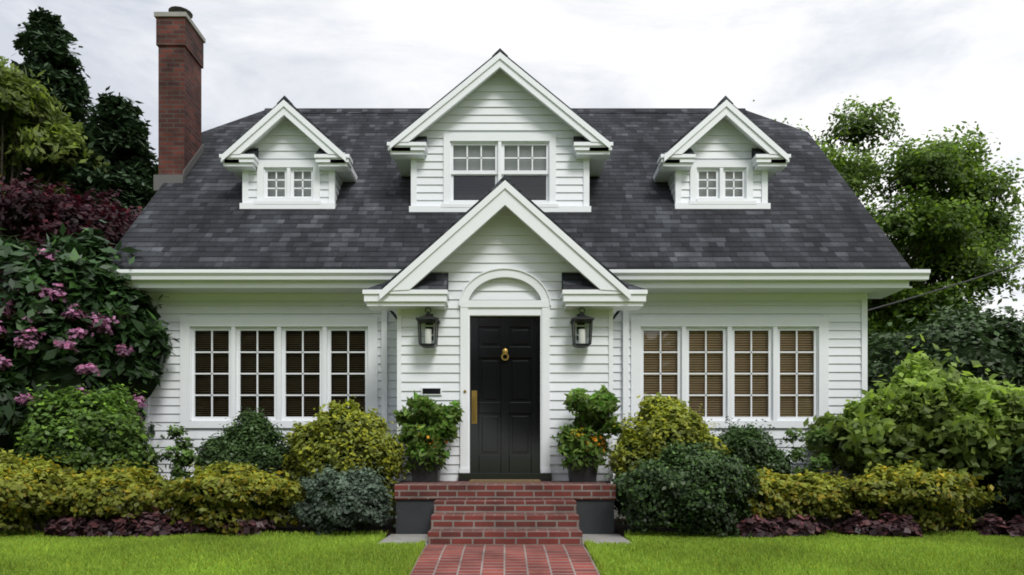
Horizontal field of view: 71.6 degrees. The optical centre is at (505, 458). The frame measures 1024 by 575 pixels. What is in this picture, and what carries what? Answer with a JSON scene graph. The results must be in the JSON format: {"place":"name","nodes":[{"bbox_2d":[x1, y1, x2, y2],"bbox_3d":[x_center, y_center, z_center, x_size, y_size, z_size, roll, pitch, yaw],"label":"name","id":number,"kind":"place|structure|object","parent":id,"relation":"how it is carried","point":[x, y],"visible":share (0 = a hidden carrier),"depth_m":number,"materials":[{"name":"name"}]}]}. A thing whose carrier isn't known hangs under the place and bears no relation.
{"place":"outdoors","nodes":[
{"label":"outdoors","id":0,"kind":"place"},
{"bbox_2d":[160,484,838,518],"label":"house foundation wall","id":1,"kind":"structure","parent":0,"point":[616,515],"depth_m":10.08,"materials":[{"name":"grey concrete"}]},
{"bbox_2d":[0,517,1002,535],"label":"bed soil","id":2,"kind":"structure","parent":0,"point":[620,529],"depth_m":8.65,"materials":[{"name":"brown soil"}]},
{"bbox_2d":[0,448,85,536],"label":"lime shrub","id":3,"kind":"object","parent":2,"relation":"on","point":[26,485],"visible":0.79,"depth_m":7.67,"materials":[{"name":"yellow plant"}]},
{"bbox_2d":[44,514,88,536],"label":"low plant","id":4,"kind":"object","parent":2,"relation":"on","point":[62,526],"visible":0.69,"depth_m":7.56,"materials":[{"name":"purple plant"}]},
{"bbox_2d":[0,379,170,478],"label":"shrub","id":5,"kind":"object","parent":2,"relation":"on","point":[80,431],"visible":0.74,"depth_m":8.62,"materials":[{"name":"green plant"}]},
{"bbox_2d":[0,219,178,456],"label":"rhododendron shrub","id":6,"kind":"object","parent":2,"relation":"on","point":[74,313],"visible":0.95,"depth_m":9.14,"materials":[{"name":"green plant"}]},
{"bbox_2d":[70,515,111,537],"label":"low plant","id":7,"kind":"object","parent":2,"relation":"on","point":[97,525],"visible":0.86,"depth_m":7.52,"materials":[{"name":"purple plant"}]},
{"bbox_2d":[48,459,178,520],"bbox_3d":[-4.355,0.409,7.974,1.385,0.817,1.331,0,0,-32],"label":"lime shrub","id":8,"kind":"object","parent":2,"relation":"on","point":[105,494],"visible":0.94,"depth_m":7.63,"materials":[{"name":"yellow plant"}]},
{"bbox_2d":[156,422,202,487],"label":"shrub","id":9,"kind":"object","parent":2,"relation":"on","point":[187,457],"visible":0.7,"depth_m":8.62,"materials":[{"name":"green plant"}]},
{"bbox_2d":[195,520,225,534],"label":"low plant","id":10,"kind":"object","parent":2,"relation":"on","point":[211,530],"visible":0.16,"depth_m":7.83,"materials":[{"name":"purple plant"}]},
{"bbox_2d":[154,460,308,534],"bbox_3d":[-3.055,0.436,8.043,1.791,0.828,1.331,0,0,28],"label":"lime shrub","id":11,"kind":"object","parent":2,"relation":"on","point":[214,493],"visible":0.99,"depth_m":7.73,"materials":[{"name":"yellow plant"}]},
{"bbox_2d":[190,406,292,518],"bbox_3d":[-3.149,0.088,8.896,1.326,1.470,1.317,0,0,35],"label":"boxwood shrub","id":12,"kind":"object","parent":2,"relation":"on","point":[252,438],"visible":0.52,"depth_m":8.61,"materials":[{"name":"green plant"}]},
{"bbox_2d":[208,512,277,535],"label":"low plant","id":13,"kind":"object","parent":2,"relation":"on","point":[254,526],"visible":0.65,"depth_m":7.72,"materials":[{"name":"purple plant"}]},
{"bbox_2d":[284,462,400,534],"bbox_3d":[-1.797,0.440,7.916,1.431,0.803,1.073,0,0,21],"label":"blue shrub","id":14,"kind":"object","parent":2,"relation":"on","point":[351,499],"visible":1,"depth_m":7.62,"materials":[{"name":"green plant"}]},
{"bbox_2d":[281,395,409,531],"bbox_3d":[-1.937,0.047,8.578,1.455,1.596,1.476,0,0,-26],"label":"gold shrub","id":15,"kind":"object","parent":2,"relation":"on","point":[343,437],"visible":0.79,"depth_m":8.28,"materials":[{"name":"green plant"}]},
{"bbox_2d":[377,534,629,545],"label":"concrete slabs","id":16,"kind":"structure","parent":2,"relation":"on","point":[409,538],"depth_m":7.51,"materials":[{"name":"concrete"}]},
{"bbox_2d":[604,392,729,480],"bbox_3d":[1.935,-0.036,8.558,1.546,1.546,1.447,0,0,0],"label":"gold shrub","id":17,"kind":"object","parent":2,"relation":"on","point":[662,421],"visible":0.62,"depth_m":8.22,"materials":[{"name":"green plant"}]},
{"bbox_2d":[602,436,766,538],"bbox_3d":[1.981,0.299,7.822,1.844,1.114,1.368,0,0,0],"label":"yew shrub","id":18,"kind":"object","parent":2,"relation":"on","point":[697,488],"visible":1,"depth_m":7.46,"materials":[{"name":"green plant"}]},
{"bbox_2d":[711,416,794,476],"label":"dark shrub","id":19,"kind":"object","parent":2,"relation":"on","point":[754,446],"visible":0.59,"depth_m":8.56,"materials":[{"name":"green plant"}]},
{"bbox_2d":[733,514,784,537],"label":"low plant","id":20,"kind":"object","parent":2,"relation":"on","point":[756,525],"visible":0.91,"depth_m":7.48,"materials":[{"name":"purple plant"}]},
{"bbox_2d":[721,467,805,520],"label":"lime shrub","id":21,"kind":"object","parent":2,"relation":"on","point":[777,495],"visible":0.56,"depth_m":7.77,"materials":[{"name":"yellow plant"}]},
{"bbox_2d":[772,513,788,536],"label":"low plant","id":22,"kind":"object","parent":2,"relation":"on","point":[782,519],"visible":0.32,"depth_m":7.68,"materials":[{"name":"purple plant"}]},
{"bbox_2d":[768,508,832,537],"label":"low plant","id":23,"kind":"object","parent":2,"relation":"on","point":[799,525],"visible":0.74,"depth_m":7.64,"materials":[{"name":"purple plant"}]},
{"bbox_2d":[783,426,833,475],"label":"shrub","id":24,"kind":"object","parent":2,"relation":"on","point":[817,465],"visible":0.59,"depth_m":8.69,"materials":[{"name":"green plant"}]},
{"bbox_2d":[776,468,866,522],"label":"lime shrub","id":25,"kind":"object","parent":2,"relation":"on","point":[824,496],"visible":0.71,"depth_m":7.78,"materials":[{"name":"yellow plant"}]},
{"bbox_2d":[832,510,876,535],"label":"ground cover plant","id":26,"kind":"object","parent":2,"relation":"on","point":[857,523],"visible":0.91,"depth_m":7.70,"materials":[{"name":"purple plant"}]},
{"bbox_2d":[866,507,929,537],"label":"low plant","id":27,"kind":"object","parent":2,"relation":"on","point":[901,526],"visible":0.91,"depth_m":7.52,"materials":[{"name":"purple plant"}]},
{"bbox_2d":[789,334,1023,518],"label":"light shrub","id":28,"kind":"object","parent":2,"relation":"on","point":[930,418],"visible":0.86,"depth_m":8.32,"materials":[{"name":"green plant"}]},
{"bbox_2d":[824,460,1007,533],"bbox_3d":[4.506,0.429,7.968,1.990,0.812,1.322,0,0,17],"label":"lime shrub","id":29,"kind":"object","parent":2,"relation":"on","point":[939,498],"visible":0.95,"depth_m":7.65,"materials":[{"name":"yellow plant"}]},
{"bbox_2d":[971,513,1007,536],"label":"low plant","id":30,"kind":"object","parent":2,"relation":"on","point":[993,523],"visible":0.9,"depth_m":7.64,"materials":[{"name":"purple plant"}]},
{"bbox_2d":[978,436,1023,521],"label":"shrub","id":31,"kind":"object","parent":2,"relation":"on","point":[1012,490],"visible":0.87,"depth_m":7.94,"materials":[{"name":"green plant"}]},
{"bbox_2d":[1000,515,1023,536],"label":"low plant","id":32,"kind":"object","parent":2,"relation":"on","point":[1014,526],"visible":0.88,"depth_m":7.52,"materials":[{"name":"purple plant"}]},
{"bbox_2d":[196,176,812,415],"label":"window panes","id":33,"kind":"structure","parent":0,"point":[490,180],"depth_m":10.60,"materials":[{"name":"glass"}]},
{"bbox_2d":[394,481,615,544],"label":"house steps","id":34,"kind":"structure","parent":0,"point":[468,513],"depth_m":7.65,"materials":[{"name":"red brick"}]},
{"bbox_2d":[392,391,464,481],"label":"potted plant","id":35,"kind":"object","parent":34,"relation":"on","point":[432,422],"visible":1,"depth_m":8.59,"materials":[{"name":"black"}]},
{"bbox_2d":[469,479,540,482],"bbox_3d":[0.000,0.278,8.780,0.860,0.025,0.500,0,0,0],"label":"house doormat","id":36,"kind":"object","parent":34,"relation":"on","point":[504,481],"visible":1,"depth_m":8.53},
{"bbox_2d":[552,385,622,481],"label":"potted plant","id":37,"kind":"object","parent":34,"relation":"on","point":[581,448],"visible":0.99,"depth_m":8.56,"materials":[{"name":"black"}]},
{"bbox_2d":[410,545,599,574],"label":"brick walkway","id":38,"kind":"structure","parent":0,"point":[504,560],"depth_m":6.25,"materials":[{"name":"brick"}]},
{"bbox_2d":[398,544,612,574],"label":"turf lip","id":39,"kind":"object","parent":38,"relation":"on","point":[418,551],"visible":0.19,"depth_m":6.14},
{"bbox_2d":[268,146,741,196],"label":"window panes","id":40,"kind":"structure","parent":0,"point":[489,151],"depth_m":10.92,"materials":[{"name":"glass"}]},
{"bbox_2d":[396,500,613,533],"bbox_3d":[0.000,0.760,8.706,2.450,0.600,1.488,0,0,0],"label":"porch base","id":41,"kind":"object","parent":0,"point":[595,516],"visible":0.29,"depth_m":7.96,"materials":[{"name":"grey concrete"}]},
{"bbox_2d":[0,508,1023,574],"bbox_3d":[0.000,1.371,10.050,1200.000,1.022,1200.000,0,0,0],"label":"ground","id":42,"kind":"structure","parent":0,"point":[586,548],"depth_m":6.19,"materials":[{"name":"green plant"}]},
{"bbox_2d":[3,6,96,198],"bbox_3d":[-13.861,-6.540,22.423,8.150,14.800,9.196,0,0,26],"label":"conifer tree","id":43,"kind":"object","parent":42,"relation":"on","point":[47,38],"visible":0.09,"depth_m":21.61,"materials":[{"name":"green plant"}]},
{"bbox_2d":[0,56,110,239],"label":"tree","id":44,"kind":"object","parent":42,"relation":"on","point":[37,140],"visible":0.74,"depth_m":18.76,"materials":[{"name":"green plant"}]},
{"bbox_2d":[0,168,141,249],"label":"shrub","id":45,"kind":"object","parent":42,"relation":"on","point":[35,215],"visible":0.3,"depth_m":12.66,"materials":[{"name":"plant"}]},
{"bbox_2d":[59,86,157,221],"bbox_3d":[-10.980,-4.752,19.971,7.813,11.224,7.150,0,0,33],"label":"conifer tree","id":46,"kind":"object","parent":42,"relation":"on","point":[117,135],"visible":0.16,"depth_m":19.48,"materials":[{"name":"green plant"}]},
{"bbox_2d":[104,515,136,536],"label":"low plant","id":47,"kind":"object","parent":42,"relation":"on","point":[113,527],"visible":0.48,"depth_m":7.57,"materials":[{"name":"purple plant"}]},
{"bbox_2d":[111,506,176,537],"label":"low plant","id":48,"kind":"object","parent":42,"relation":"on","point":[150,524],"visible":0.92,"depth_m":7.60,"materials":[{"name":"purple plant"}]},
{"bbox_2d":[166,511,205,534],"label":"ground cover plant","id":49,"kind":"object","parent":42,"relation":"on","point":[179,526],"visible":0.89,"depth_m":7.75,"materials":[{"name":"purple plant"}]},
{"bbox_2d":[108,52,930,483],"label":"trim","id":50,"kind":"structure","parent":42,"relation":"on","point":[595,167],"depth_m":10.05,"materials":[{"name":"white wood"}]},
{"bbox_2d":[222,148,258,157],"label":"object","id":51,"kind":"object","parent":50,"relation":"on","point":[255,151],"visible":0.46,"depth_m":10.76,"materials":[{"name":"black"}]},
{"bbox_2d":[196,332,364,416],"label":"window blinds","id":52,"kind":"object","parent":50,"relation":"attached to","point":[273,372],"visible":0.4,"depth_m":10.14,"materials":[{"name":"brown"}]},
{"bbox_2d":[224,95,357,175],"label":"dormer roof","id":53,"kind":"structure","parent":50,"relation":"attached to","point":[285,98],"depth_m":10.65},
{"bbox_2d":[316,148,346,153],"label":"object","id":54,"kind":"object","parent":50,"relation":"on","point":[320,151],"visible":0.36,"depth_m":10.69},
{"bbox_2d":[364,273,447,289],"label":"porch roof","id":55,"kind":"structure","parent":50,"relation":"attached to","point":[434,281],"depth_m":8.94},
{"bbox_2d":[389,136,426,142],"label":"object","id":56,"kind":"object","parent":50,"relation":"attached to","point":[420,139],"visible":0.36,"depth_m":10.65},
{"bbox_2d":[416,308,439,347],"bbox_3d":[-0.975,-1.659,9.000,0.280,0.517,0.300,0,0,0],"label":"house lantern","id":57,"kind":"object","parent":50,"relation":"attached to","point":[427,318],"visible":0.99,"depth_m":8.95,"materials":[{"name":"black metal"}]},
{"bbox_2d":[425,329,430,342],"bbox_3d":[-0.975,-1.540,8.990,0.082,0.190,0.084,0,0,0],"label":"candle lantern","id":58,"kind":"object","parent":57,"relation":"in","point":[427,335],"visible":0.82,"depth_m":8.95,"materials":[{"name":"white wax"}]},
{"bbox_2d":[421,387,441,394],"bbox_3d":[-0.945,-0.865,9.133,0.260,0.100,0.035,0,0,0],"label":"house plaque frame","id":59,"kind":"object","parent":50,"relation":"attached to","point":[431,387],"visible":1,"depth_m":9.12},
{"bbox_2d":[423,388,439,393],"bbox_3d":[-0.945,-0.865,9.115,0.230,0.070,0.010,0,0,0],"label":"house plaque","id":60,"kind":"object","parent":59,"relation":"in","point":[431,390],"visible":1,"depth_m":9.11,"materials":[{"name":"paint"}]},
{"bbox_2d":[391,48,608,139],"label":"dormer roof","id":61,"kind":"structure","parent":50,"relation":"on","point":[498,51],"depth_m":10.58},
{"bbox_2d":[149,70,860,480],"bbox_3d":[0.000,-2.820,10.375,10.200,6.260,2.487,0,0,0],"label":"house siding","id":62,"kind":"object","parent":50,"relation":"attached to","point":[499,100],"depth_m":10.04,"materials":[{"name":"white wood"}]},
{"bbox_2d":[458,317,551,480],"bbox_3d":[0.000,-0.775,9.155,1.190,2.130,0.210,0,0,0],"label":"house door","id":63,"kind":"structure","parent":50,"relation":"in","point":[505,437],"depth_m":9.20,"materials":[{"name":"black wood"}]},
{"bbox_2d":[463,348,508,423],"bbox_3d":[-0.242,-0.940,9.154,0.583,0.979,0.122,0,0,0],"label":"door hardware","id":64,"kind":"object","parent":63,"relation":"attached to","point":[474,397],"visible":1,"depth_m":9.19,"materials":[{"name":"gold metal"}]},
{"bbox_2d":[382,175,627,287],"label":"trim","id":65,"kind":"structure","parent":50,"relation":"attached to","point":[507,179],"depth_m":8.85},
{"bbox_2d":[107,108,909,268],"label":"house roof","id":66,"kind":"structure","parent":50,"relation":"on","point":[817,215],"depth_m":10.57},
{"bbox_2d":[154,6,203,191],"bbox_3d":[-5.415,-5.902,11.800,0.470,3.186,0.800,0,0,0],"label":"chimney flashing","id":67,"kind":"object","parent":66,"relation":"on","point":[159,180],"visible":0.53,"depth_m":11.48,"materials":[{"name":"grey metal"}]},
{"bbox_2d":[156,17,203,174],"bbox_3d":[-5.410,-3.140,11.825,0.470,8.000,0.700,0,0,0],"label":"house chimney","id":68,"kind":"object","parent":66,"relation":"on","point":[180,43],"visible":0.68,"depth_m":11.50,"materials":[{"name":"red brick"}]},
{"bbox_2d":[154,12,205,42],"bbox_3d":[-5.410,-7.175,11.825,0.520,0.070,0.750,0,0,0],"label":"chimney cap","id":69,"kind":"object","parent":68,"relation":"on","point":[178,14],"visible":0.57,"depth_m":11.46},
{"bbox_2d":[570,308,593,347],"bbox_3d":[0.975,-1.659,9.000,0.280,0.517,0.300,0,0,0],"label":"house lantern","id":70,"kind":"object","parent":50,"relation":"attached to","point":[581,318],"depth_m":8.95,"materials":[{"name":"black metal"}]},
{"bbox_2d":[579,329,584,342],"bbox_3d":[0.975,-1.540,8.990,0.082,0.190,0.084,0,0,0],"label":"bulb","id":71,"kind":"object","parent":70,"relation":"in","point":[581,335],"visible":0.82,"depth_m":8.95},
{"bbox_2d":[573,136,610,143],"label":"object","id":72,"kind":"object","parent":50,"relation":"attached to","point":[579,139],"visible":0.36,"depth_m":10.65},
{"bbox_2d":[562,273,645,289],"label":"roof","id":73,"kind":"structure","parent":50,"relation":"attached to","point":[575,281],"depth_m":8.94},
{"bbox_2d":[663,148,694,153],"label":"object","id":74,"kind":"object","parent":50,"relation":"on","point":[689,151],"visible":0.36,"depth_m":10.69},
{"bbox_2d":[652,95,785,175],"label":"dormer roof","id":75,"kind":"structure","parent":50,"relation":"attached to","point":[725,97],"depth_m":10.65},
{"bbox_2d":[644,332,812,416],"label":"window blinds","id":76,"kind":"object","parent":50,"relation":"attached to","point":[735,367],"visible":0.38,"depth_m":10.14,"materials":[{"name":"brown"}]},
{"bbox_2d":[751,148,787,157],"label":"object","id":77,"kind":"object","parent":50,"relation":"on","point":[754,151],"visible":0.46,"depth_m":10.75,"materials":[{"name":"black"}]},
{"bbox_2d":[868,177,1023,310],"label":"power line","id":78,"kind":"object","parent":50,"relation":"attached to","point":[950,285],"visible":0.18,"depth_m":13.20,"materials":[{"name":"black"}]},
{"bbox_2d":[753,94,1023,365],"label":"tree","id":79,"kind":"object","parent":42,"relation":"on","point":[959,236],"visible":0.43,"depth_m":22.07,"materials":[{"name":"green plant"}]},
{"bbox_2d":[868,281,1023,515],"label":"shrub","id":80,"kind":"object","parent":42,"relation":"on","point":[994,344],"visible":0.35,"depth_m":10.59,"materials":[{"name":"green plant"}]},
{"bbox_2d":[0,0,1023,321],"label":"sky","id":81,"kind":"structure","parent":0,"point":[943,63],"materials":[{"name":"white"}]}
]}

